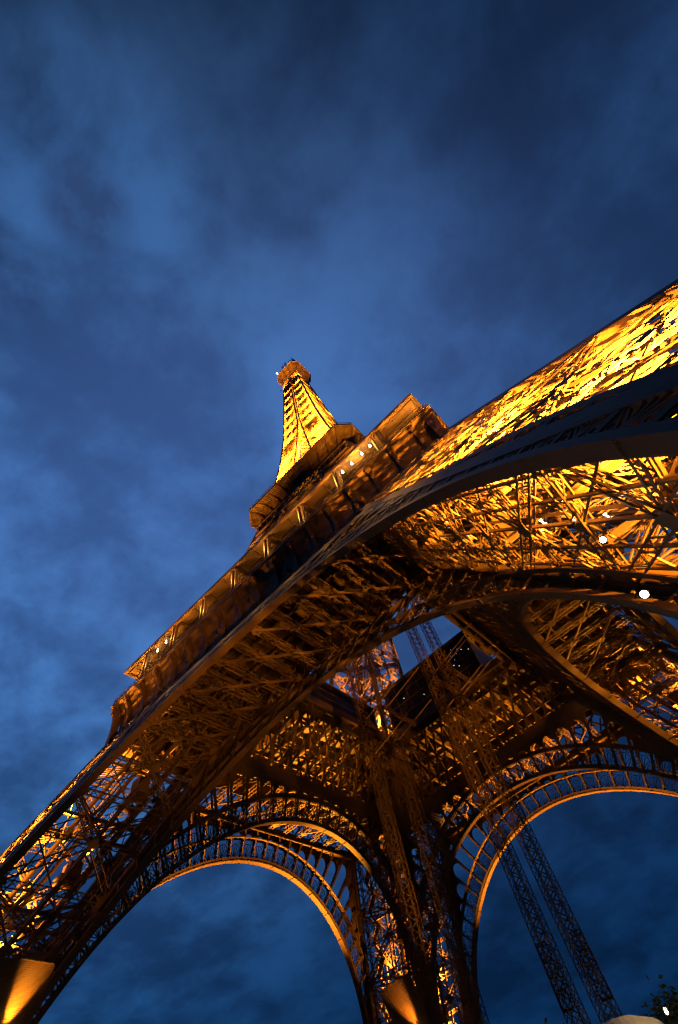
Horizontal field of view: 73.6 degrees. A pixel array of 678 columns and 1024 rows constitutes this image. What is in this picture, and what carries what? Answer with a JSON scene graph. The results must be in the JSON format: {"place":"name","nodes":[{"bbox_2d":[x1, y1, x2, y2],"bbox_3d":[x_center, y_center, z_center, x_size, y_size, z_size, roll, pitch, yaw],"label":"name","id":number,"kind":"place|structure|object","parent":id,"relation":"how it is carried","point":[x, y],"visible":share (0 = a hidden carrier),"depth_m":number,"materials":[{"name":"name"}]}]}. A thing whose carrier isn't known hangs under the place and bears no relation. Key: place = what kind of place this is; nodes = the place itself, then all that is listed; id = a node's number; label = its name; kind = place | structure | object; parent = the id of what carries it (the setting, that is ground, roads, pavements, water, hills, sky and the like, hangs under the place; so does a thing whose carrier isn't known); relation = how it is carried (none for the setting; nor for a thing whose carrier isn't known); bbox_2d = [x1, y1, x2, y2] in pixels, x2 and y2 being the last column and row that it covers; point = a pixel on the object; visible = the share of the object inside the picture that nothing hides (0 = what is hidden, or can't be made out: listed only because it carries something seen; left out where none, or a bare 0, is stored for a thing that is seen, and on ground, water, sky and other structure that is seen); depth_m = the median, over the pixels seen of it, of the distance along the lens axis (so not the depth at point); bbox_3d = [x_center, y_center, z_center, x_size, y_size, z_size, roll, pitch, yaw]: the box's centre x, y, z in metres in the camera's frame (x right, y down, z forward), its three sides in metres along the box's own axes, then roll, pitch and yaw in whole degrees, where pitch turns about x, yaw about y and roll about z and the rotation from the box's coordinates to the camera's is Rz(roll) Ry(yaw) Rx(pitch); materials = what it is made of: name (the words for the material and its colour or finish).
{"place":"outdoors","nodes":[
{"label":"outdoors","id":0,"kind":"place"},
{"bbox_2d":[0,0,677,1023],"label":"sky","id":1,"kind":"structure","parent":0,"point":[436,202],"materials":[{"name":"blue"}]},
{"bbox_2d":[602,1015,663,1023],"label":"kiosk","id":2,"kind":"object","parent":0,"point":[630,1019],"visible":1,"depth_m":13.79,"materials":[{"name":"beige"}]},
{"label":"ground","id":3,"kind":"structure","parent":0,"visible":0},
{"bbox_2d":[0,279,677,1023],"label":"iron tower","id":4,"kind":"structure","parent":3,"relation":"on","point":[230,695],"depth_m":66.64,"materials":[{"name":"metal"}]},
{"bbox_2d":[599,536,606,542],"bbox_3d":[13.100,1.392,22.469,0.368,0.349,0.442,31,-70,-25],"label":"floodlight","id":5,"kind":"object","parent":4,"relation":"attached to","point":[602,539],"visible":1,"depth_m":22.40,"materials":[{"name":"white glass"}]},
{"bbox_2d":[639,590,648,598],"bbox_3d":[13.315,3.605,19.706,0.404,0.362,0.480,33,-71,-26],"label":"floodlight","id":6,"kind":"object","parent":4,"relation":"attached to","point":[644,594],"visible":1,"depth_m":19.64,"materials":[{"name":"white glass"}]},
{"bbox_2d":[346,661,448,1023],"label":"hoist mast","id":7,"kind":"object","parent":3,"relation":"on","point":[395,865],"visible":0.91,"depth_m":67.72,"materials":[{"name":"metal"}]},
{"bbox_2d":[360,630,489,1023],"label":"hoist mast","id":8,"kind":"object","parent":3,"relation":"on","point":[415,799],"visible":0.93,"depth_m":65.73,"materials":[{"name":"metal"}]},
{"bbox_2d":[396,600,590,1023],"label":"hoist mast","id":9,"kind":"object","parent":3,"relation":"on","point":[558,994],"visible":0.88,"depth_m":59.08,"materials":[{"name":"metal"}]},
{"bbox_2d":[410,597,622,1023],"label":"hoist mast","id":10,"kind":"object","parent":3,"relation":"on","point":[597,980],"visible":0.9,"depth_m":57.35,"materials":[{"name":"metal"}]},
{"bbox_2d":[641,973,677,1023],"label":"tree","id":11,"kind":"object","parent":3,"relation":"on","point":[672,1001],"visible":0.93,"depth_m":37.36,"materials":[{"name":"green plant"}]},
{"bbox_2d":[663,1007,673,1023],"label":"street lamp","id":12,"kind":"object","parent":3,"relation":"on","point":[666,1012],"visible":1,"depth_m":26.66,"materials":[{"name":"white"}]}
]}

